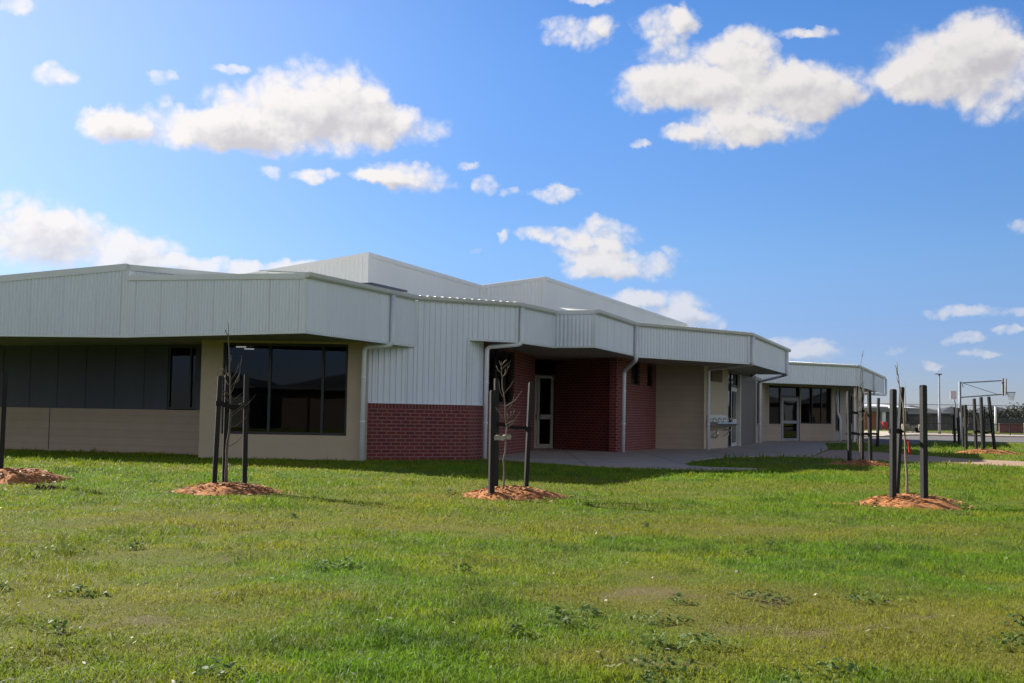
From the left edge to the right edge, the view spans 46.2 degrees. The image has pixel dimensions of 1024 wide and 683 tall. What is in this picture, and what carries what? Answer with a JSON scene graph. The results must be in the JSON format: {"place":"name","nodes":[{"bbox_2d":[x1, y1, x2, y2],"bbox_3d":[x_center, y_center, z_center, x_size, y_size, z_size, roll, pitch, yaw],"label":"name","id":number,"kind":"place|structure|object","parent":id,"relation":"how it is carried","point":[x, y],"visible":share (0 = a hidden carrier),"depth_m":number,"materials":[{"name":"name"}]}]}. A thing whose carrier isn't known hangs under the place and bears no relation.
{"place":"outdoors","nodes":[
{"label":"outdoors","id":0,"kind":"place"},
{"bbox_2d":[0,429,1023,682],"bbox_3d":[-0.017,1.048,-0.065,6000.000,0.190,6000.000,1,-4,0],"label":"lawn","id":1,"kind":"structure","parent":0,"point":[658,595],"depth_m":8.02,"materials":[{"name":"plant"}]},
{"bbox_2d":[0,467,78,484],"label":"mulch mound","id":2,"kind":"object","parent":1,"relation":"on","point":[8,475],"visible":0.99,"depth_m":17.01,"materials":[{"name":"brown plant"}]},
{"bbox_2d":[0,372,7,468],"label":"tree stake","id":3,"kind":"object","parent":2,"relation":"on","point":[3,412],"visible":0.87,"depth_m":17.28,"materials":[{"name":"black wood"}]},
{"bbox_2d":[34,484,65,489],"bbox_3d":[-6.143,1.933,15.957,0.403,0.079,0.290,1,-4,0],"label":"soil clod","id":4,"kind":"object","parent":1,"relation":"on","point":[45,487],"visible":0.73,"depth_m":15.93,"materials":[{"name":"brown soil"}]},
{"bbox_2d":[160,482,290,495],"bbox_3d":[-3.903,1.964,16.143,1.983,0.155,1.870,1,-4,0],"label":"mulch mound","id":5,"kind":"object","parent":1,"relation":"on","point":[219,488],"visible":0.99,"depth_m":15.86,"materials":[{"name":"brown plant"}]},
{"bbox_2d":[212,376,222,482],"bbox_3d":[-3.972,1.304,16.146,0.100,1.692,0.075,2,-4,-19],"label":"tree stake","id":6,"kind":"object","parent":5,"relation":"in","point":[217,431],"visible":0.78,"depth_m":16.12,"materials":[{"name":"black wood"}]},
{"bbox_2d":[215,401,249,409],"bbox_3d":[-3.790,0.868,16.274,0.476,0.119,0.108,3,-4,-33],"label":"tree tie","id":7,"kind":"object","parent":6,"relation":"attached to","point":[226,405],"visible":1,"depth_m":16.25,"materials":[{"name":"black rubber"}]},
{"bbox_2d":[222,374,229,481],"bbox_3d":[-3.912,1.305,16.397,0.062,1.719,0.062,2,-4,-19],"label":"tree stake","id":8,"kind":"object","parent":5,"relation":"on","point":[226,421],"visible":0.6,"depth_m":16.38,"materials":[{"name":"black wood"}]},
{"bbox_2d":[216,324,253,481],"bbox_3d":[-3.779,0.846,16.346,0.614,2.202,0.225,1,-4,0],"label":"bare sapling","id":9,"kind":"object","parent":5,"relation":"on","point":[227,444],"visible":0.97,"depth_m":16.26,"materials":[{"name":"brown plant"}]},
{"bbox_2d":[242,374,248,482],"bbox_3d":[-3.632,1.307,16.347,0.081,1.722,0.069,2,-4,-19],"label":"tree stake","id":10,"kind":"object","parent":5,"relation":"in","point":[245,432],"visible":0.78,"depth_m":16.32,"materials":[{"name":"black wood"}]},
{"bbox_2d":[0,252,886,460],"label":"school building","id":11,"kind":"structure","parent":1,"relation":"on","point":[341,360],"depth_m":29.93,"materials":[{"name":"grey metal"}]},
{"bbox_2d":[167,346,196,408],"bbox_3d":[-8.165,0.892,29.809,0.821,1.576,0.383,1,-4,0],"label":"window","id":12,"kind":"structure","parent":11,"relation":"in","point":[182,371],"depth_m":29.82,"materials":[{"name":"black glass"}]},
{"bbox_2d":[222,343,347,435],"bbox_3d":[-5.238,1.102,27.797,2.910,2.106,0.164,1,-4,1],"label":"window","id":13,"kind":"structure","parent":11,"relation":"in","point":[296,389],"depth_m":27.79,"materials":[{"name":"black glass"}]},
{"bbox_2d":[364,282,406,292],"bbox_3d":[-3.225,-1.216,28.270,0.800,0.140,1.750,-1,-4,23],"label":"solar panel","id":14,"kind":"object","parent":11,"relation":"on","point":[387,287],"visible":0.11,"depth_m":27.95,"materials":[{"name":"grey metal"}]},
{"bbox_2d":[489,348,513,403],"bbox_3d":[-0.335,0.950,32.716,0.737,1.476,3.354,1,-4,0],"label":"window","id":15,"kind":"structure","parent":11,"relation":"in","point":[496,355],"depth_m":33.10,"materials":[{"name":"black glass"}]},
{"bbox_2d":[534,375,536,447],"bbox_3d":[0.521,2.283,39.151,0.756,2.400,0.125,4,-4,-38],"label":"door frame","id":16,"kind":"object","parent":11,"relation":"in","point":[535,413],"depth_m":39.35,"materials":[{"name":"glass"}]},
{"bbox_2d":[535,360,554,374],"bbox_3d":[0.805,0.835,39.488,1.240,0.476,1.002,1,-4,0],"label":"window","id":17,"kind":"structure","parent":11,"relation":"in","point":[546,367],"depth_m":39.71,"materials":[{"name":"black glass"}]},
{"bbox_2d":[536,375,553,447],"bbox_3d":[1.081,2.321,39.621,0.574,2.400,0.501,1,-4,0],"label":"door","id":18,"kind":"structure","parent":11,"relation":"in","point":[545,384],"depth_m":39.64,"materials":[{"name":"white glass"}]},
{"bbox_2d":[631,362,637,385],"bbox_3d":[4.000,1.059,39.658,0.454,0.776,1.071,1,-4,0],"label":"window","id":19,"kind":"structure","parent":11,"relation":"in","point":[634,369],"depth_m":39.86,"materials":[{"name":"black glass"}]},
{"bbox_2d":[647,364,650,386],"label":"window","id":20,"kind":"structure","parent":11,"relation":"in","point":[648,366],"depth_m":41.67,"materials":[{"name":"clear glass"}]},
{"bbox_2d":[706,415,737,437],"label":"drinking trough","id":21,"kind":"object","parent":11,"relation":"attached to","point":[718,420],"visible":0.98,"depth_m":43.57,"materials":[{"name":"silver metal"}]},
{"bbox_2d":[728,371,730,446],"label":"window","id":22,"kind":"structure","parent":11,"relation":"in","point":[729,390],"depth_m":46.30,"materials":[{"name":"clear glass"}]},
{"bbox_2d":[731,387,736,446],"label":"door","id":23,"kind":"structure","parent":11,"relation":"in","point":[733,390],"depth_m":47.36,"materials":[{"name":"grey glass"}]},
{"bbox_2d":[731,372,737,386],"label":"window","id":24,"kind":"structure","parent":11,"relation":"in","point":[734,376],"depth_m":47.70,"materials":[{"name":"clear glass"}]},
{"bbox_2d":[757,380,758,423],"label":"downpipe","id":25,"kind":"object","parent":11,"relation":"in","point":[757,380],"depth_m":55.78,"materials":[{"name":"grey metal"}]},
{"bbox_2d":[769,385,779,423],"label":"window","id":26,"kind":"structure","parent":11,"relation":"in","point":[774,391],"depth_m":61.47,"materials":[{"name":"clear glass"}]},
{"bbox_2d":[781,397,798,440],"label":"door","id":27,"kind":"structure","parent":11,"relation":"in","point":[789,405],"depth_m":62.32,"materials":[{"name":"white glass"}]},
{"bbox_2d":[781,386,799,396],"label":"window","id":28,"kind":"structure","parent":11,"relation":"in","point":[786,391],"depth_m":62.47,"materials":[{"name":"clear glass"}]},
{"bbox_2d":[801,387,830,423],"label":"window","id":29,"kind":"structure","parent":11,"relation":"in","point":[815,402],"depth_m":64.02,"materials":[{"name":"black glass"}]},
{"bbox_2d":[835,390,839,431],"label":"window","id":30,"kind":"structure","parent":11,"relation":"in","point":[836,416],"depth_m":66.60,"materials":[{"name":"clear glass"}]},
{"bbox_2d":[846,393,851,423],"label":"window","id":31,"kind":"structure","parent":11,"relation":"in","point":[851,393],"depth_m":72.15,"materials":[{"name":"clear glass"}]},
{"bbox_2d":[0,484,1014,682],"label":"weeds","id":32,"kind":"object","parent":1,"relation":"on","point":[466,584],"visible":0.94,"depth_m":6.71,"materials":[{"name":"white plant"}]},
{"bbox_2d":[449,485,572,501],"bbox_3d":[-0.011,2.032,16.276,1.672,0.167,1.749,1,-4,0],"label":"mulch mound","id":33,"kind":"object","parent":1,"relation":"on","point":[514,492],"visible":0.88,"depth_m":15.97,"materials":[{"name":"brown plant"}]},
{"bbox_2d":[488,390,495,493],"bbox_3d":[-0.266,1.421,15.943,0.073,1.547,0.070,2,-4,-19],"label":"tree stake","id":34,"kind":"object","parent":33,"relation":"on","point":[492,428],"visible":0.78,"depth_m":15.92,"materials":[{"name":"black wood"}]},
{"bbox_2d":[494,378,498,485],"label":"tree stake","id":35,"kind":"object","parent":33,"relation":"in","point":[496,384],"visible":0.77,"depth_m":16.52,"materials":[{"name":"black wood"}]},
{"bbox_2d":[496,422,531,430],"bbox_3d":[0.008,1.170,16.534,0.547,0.110,0.109,1,-4,-7],"label":"tree tie","id":36,"kind":"object","parent":35,"relation":"attached to","point":[525,428],"visible":0.88,"depth_m":16.52,"materials":[{"name":"black rubber"}]},
{"bbox_2d":[496,360,521,488],"bbox_3d":[-0.090,1.128,16.163,0.437,1.776,0.101,0,-4,13],"label":"bare sapling","id":37,"kind":"object","parent":33,"relation":"on","point":[502,417],"visible":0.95,"depth_m":16.16,"materials":[{"name":"brown plant"}]},
{"bbox_2d":[494,434,510,440],"bbox_3d":[-0.144,1.284,16.061,0.110,0.087,0.347,-2,-5,41],"label":"tree tie","id":38,"kind":"object","parent":37,"relation":"attached to","point":[501,438],"visible":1,"depth_m":16.05,"materials":[{"name":"beige fabric"}]},
{"bbox_2d":[524,382,532,486],"bbox_3d":[0.222,1.397,16.546,0.102,1.670,0.072,2,-4,-19],"label":"tree stake","id":39,"kind":"object","parent":33,"relation":"in","point":[528,434],"visible":0.78,"depth_m":16.53,"materials":[{"name":"black wood"}]},
{"bbox_2d":[0,468,1023,682],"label":"weeds","id":40,"kind":"object","parent":1,"relation":"on","point":[555,608],"visible":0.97,"depth_m":5.94,"materials":[{"name":"green plant"}]},
{"bbox_2d":[846,391,851,460],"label":"tree stake","id":41,"kind":"object","parent":1,"relation":"on","point":[849,444],"visible":0.78,"depth_m":29.81,"materials":[{"name":"black wood"}]},
{"bbox_2d":[819,460,888,466],"bbox_3d":[8.659,3.014,29.851,2.348,0.161,2.196,1,-4,0],"label":"mulch mound","id":42,"kind":"object","parent":1,"relation":"on","point":[865,462],"visible":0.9,"depth_m":29.53,"materials":[{"name":"brown wood"}]},
{"bbox_2d":[852,354,867,459],"bbox_3d":[8.703,1.618,29.957,0.408,2.787,0.154,1,-4,0],"label":"bare sapling","id":43,"kind":"object","parent":42,"relation":"on","point":[859,445],"visible":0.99,"depth_m":29.95,"materials":[{"name":"brown plant"}]},
{"bbox_2d":[851,432,868,435],"bbox_3d":[8.658,2.300,29.939,0.672,0.095,0.107,2,-4,-13],"label":"tree tie","id":44,"kind":"object","parent":43,"relation":"attached to","point":[856,433],"visible":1,"depth_m":29.92,"materials":[{"name":"black rubber"}]},
{"bbox_2d":[867,391,872,460],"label":"tree stake","id":45,"kind":"object","parent":42,"relation":"in","point":[869,411],"visible":0.78,"depth_m":29.96,"materials":[{"name":"black wood"}]},
{"bbox_2d":[860,393,863,459],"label":"tree stake","id":46,"kind":"object","parent":1,"relation":"on","point":[862,425],"visible":0.77,"depth_m":30.21,"materials":[{"name":"black wood"}]},
{"bbox_2d":[876,398,879,446],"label":"tree stake","id":47,"kind":"object","parent":1,"relation":"on","point":[878,422],"visible":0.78,"depth_m":52.17,"materials":[{"name":"grey wood"}]},
{"bbox_2d":[872,404,931,425],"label":"house","id":48,"kind":"structure","parent":1,"relation":"on","point":[913,414],"depth_m":177.84,"materials":[{"name":"white paint"}]},
{"bbox_2d":[827,492,998,510],"bbox_3d":[5.319,2.101,15.916,2.175,0.182,1.822,1,-4,0],"label":"mulch mound","id":49,"kind":"object","parent":1,"relation":"on","point":[912,500],"visible":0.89,"depth_m":15.62,"materials":[{"name":"brown plant"}]},
{"bbox_2d":[889,389,896,498],"bbox_3d":[5.032,1.456,15.845,0.076,1.655,0.069,2,-4,-17],"label":"tree stake","id":50,"kind":"object","parent":49,"relation":"in","point":[893,450],"visible":0.78,"depth_m":15.83,"materials":[{"name":"black wood"}]},
{"bbox_2d":[897,387,904,493],"bbox_3d":[5.222,1.461,16.196,0.154,1.697,0.064,1,-4,0],"label":"tree stake","id":51,"kind":"object","parent":49,"relation":"on","point":[899,423],"visible":0.63,"depth_m":16.18,"materials":[{"name":"black wood"}]},
{"bbox_2d":[888,427,903,433],"bbox_3d":[5.146,1.188,16.027,0.109,0.087,0.451,-2,-4,38],"label":"tree tie","id":52,"kind":"object","parent":51,"relation":"attached to","point":[899,430],"visible":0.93,"depth_m":16.02,"materials":[{"name":"black rubber"}]},
{"bbox_2d":[895,362,908,493],"bbox_3d":[5.210,1.175,16.034,0.184,1.802,0.049,1,-4,-8],"label":"bare sapling","id":53,"kind":"object","parent":49,"relation":"on","point":[906,465],"visible":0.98,"depth_m":16.03,"materials":[{"name":"brown plant"}]},
{"bbox_2d":[905,439,911,454],"bbox_3d":[5.281,1.411,16.006,0.046,0.212,0.100,3,-4,-30],"label":"red ribbon","id":54,"kind":"object","parent":53,"relation":"hanging from","point":[908,445],"visible":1,"depth_m":15.98,"materials":[{"name":"red fabric"}]},
{"bbox_2d":[919,385,927,498],"bbox_3d":[5.422,1.431,15.797,0.080,1.718,0.073,2,-4,-17],"label":"tree stake","id":55,"kind":"object","parent":49,"relation":"in","point":[923,443],"visible":0.78,"depth_m":15.78,"materials":[{"name":"black wood"}]},
{"bbox_2d":[901,424,919,432],"bbox_3d":[5.352,1.156,15.985,0.109,0.113,0.366,4,-5,-39],"label":"tree tie","id":56,"kind":"object","parent":55,"relation":"attached to","point":[908,427],"visible":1,"depth_m":16.01,"materials":[{"name":"beige fabric"}]},
{"bbox_2d":[864,403,1009,431],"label":"fence","id":57,"kind":"object","parent":1,"relation":"on","point":[995,413],"visible":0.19,"depth_m":149.81,"materials":[{"name":"white metal"}]},
{"bbox_2d":[935,374,941,433],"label":"light pole","id":58,"kind":"object","parent":1,"relation":"on","point":[939,420],"visible":0.93,"depth_m":105.76,"materials":[{"name":"grey metal"}]},
{"bbox_2d":[950,391,956,418],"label":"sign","id":59,"kind":"object","parent":1,"relation":"on","point":[953,395],"visible":0.81,"depth_m":99.65,"materials":[{"name":"grey"}]},
{"bbox_2d":[952,407,955,442],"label":"tree stake","id":60,"kind":"object","parent":1,"relation":"on","point":[954,431],"visible":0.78,"depth_m":66.44,"materials":[{"name":"black wood"}]},
{"bbox_2d":[957,408,960,444],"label":"tree stake","id":61,"kind":"object","parent":1,"relation":"on","point":[958,426],"visible":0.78,"depth_m":60.84,"materials":[{"name":"black wood"}]},
{"bbox_2d":[961,406,963,446],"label":"tree stake","id":62,"kind":"object","parent":1,"relation":"on","point":[962,426],"visible":0.63,"depth_m":52.87,"materials":[{"name":"grey wood"}]},
{"bbox_2d":[902,422,1023,434],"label":"picket fence","id":63,"kind":"object","parent":1,"relation":"on","point":[971,424],"visible":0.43,"depth_m":103.87,"materials":[{"name":"black metal"}]},
{"bbox_2d":[950,409,979,417],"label":"tree","id":64,"kind":"object","parent":1,"relation":"on","point":[969,414],"visible":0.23,"depth_m":183.70,"materials":[{"name":"green plant"}]},
{"bbox_2d":[963,405,967,448],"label":"tree stake","id":65,"kind":"object","parent":1,"relation":"on","point":[965,429],"visible":0.78,"depth_m":50.16,"materials":[{"name":"black wood"}]},
{"bbox_2d":[908,417,1023,430],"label":"paling fence","id":66,"kind":"object","parent":1,"relation":"on","point":[970,420],"visible":0.36,"depth_m":173.66,"materials":[{"name":"grey wood"}]},
{"bbox_2d":[983,406,984,444],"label":"tree stake","id":67,"kind":"object","parent":1,"relation":"on","point":[984,422],"visible":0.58,"depth_m":49.07,"materials":[{"name":"black wood"}]},
{"bbox_2d":[950,449,1021,453],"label":"mulch mound","id":68,"kind":"object","parent":1,"relation":"on","point":[976,451],"visible":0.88,"depth_m":43.62,"materials":[{"name":"brown wood"}]},
{"bbox_2d":[972,399,977,448],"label":"tree stake","id":69,"kind":"object","parent":68,"relation":"on","point":[975,426],"visible":0.78,"depth_m":44.49,"materials":[{"name":"black wood"}]},
{"bbox_2d":[973,431,994,433],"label":"tree tie","id":70,"kind":"object","parent":69,"relation":"attached to","point":[985,432],"visible":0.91,"depth_m":44.20,"materials":[{"name":"black rubber"}]},
{"bbox_2d":[979,397,984,449],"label":"tree stake","id":71,"kind":"object","parent":68,"relation":"on","point":[981,423],"visible":0.78,"depth_m":43.88,"materials":[{"name":"black wood"}]},
{"bbox_2d":[987,397,996,449],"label":"tree stake","id":72,"kind":"object","parent":68,"relation":"on","point":[991,421],"visible":0.78,"depth_m":44.09,"materials":[{"name":"black wood"}]},
{"bbox_2d":[959,378,1015,441],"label":"basketball hoop","id":73,"kind":"object","parent":1,"relation":"on","point":[1004,386],"visible":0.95,"depth_m":69.87,"materials":[{"name":"white paint"}]},
{"bbox_2d":[977,407,1010,418],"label":"tree","id":74,"kind":"object","parent":1,"relation":"on","point":[1000,413],"visible":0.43,"depth_m":184.87,"materials":[{"name":"green plant"}]},
{"bbox_2d":[1002,402,1023,418],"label":"tree","id":75,"kind":"object","parent":1,"relation":"on","point":[1017,410],"visible":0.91,"depth_m":183.07,"materials":[{"name":"green plant"}]},
{"bbox_2d":[0,0,1023,409],"label":"sky","id":76,"kind":"structure","parent":0,"point":[824,181],"materials":[{"name":"blue"}]},
{"bbox_2d":[487,441,866,470],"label":"concrete paving","id":77,"kind":"structure","parent":0,"point":[679,459],"depth_m":34.51,"materials":[{"name":"grey concrete"}]},
{"bbox_2d":[881,422,887,429],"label":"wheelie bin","id":78,"kind":"object","parent":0,"point":[884,425],"visible":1,"depth_m":159.35,"materials":[{"name":"red plastic"}]},
{"bbox_2d":[864,404,919,429],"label":"pavilion","id":79,"kind":"structure","parent":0,"point":[884,414],"depth_m":164.51,"materials":[{"name":"white paint"}]},
{"bbox_2d":[886,412,889,426],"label":"window","id":80,"kind":"structure","parent":79,"relation":"in","point":[887,413],"depth_m":164.59,"materials":[{"name":"black glass"}]},
{"bbox_2d":[802,450,1023,466],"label":"path","id":81,"kind":"structure","parent":0,"point":[880,456],"depth_m":35.70,"materials":[{"name":"grey concrete"}]},
{"bbox_2d":[906,405,952,429],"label":"house","id":82,"kind":"structure","parent":0,"point":[933,412],"depth_m":187.61,"materials":[{"name":"white paint"}]},
{"bbox_2d":[841,436,1023,444],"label":"road","id":83,"kind":"structure","parent":0,"point":[912,439],"depth_m":77.98,"materials":[{"name":"grey asphalt"}]},
{"bbox_2d":[864,431,1023,436],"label":"pavement","id":84,"kind":"structure","parent":0,"point":[883,433],"depth_m":98.64,"materials":[{"name":"concrete"}]},
{"bbox_2d":[937,406,978,417],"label":"house","id":85,"kind":"structure","parent":0,"point":[948,409],"depth_m":194.20,"materials":[{"name":"white paint"}]},
{"bbox_2d":[970,406,1017,418],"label":"house","id":86,"kind":"structure","parent":0,"point":[986,409],"depth_m":197.67,"materials":[{"name":"white paint"}]},
{"bbox_2d":[998,423,1023,432],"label":"brick wall","id":87,"kind":"structure","parent":0,"point":[1007,425],"depth_m":141.11,"materials":[{"name":"red brick"}]}
]}

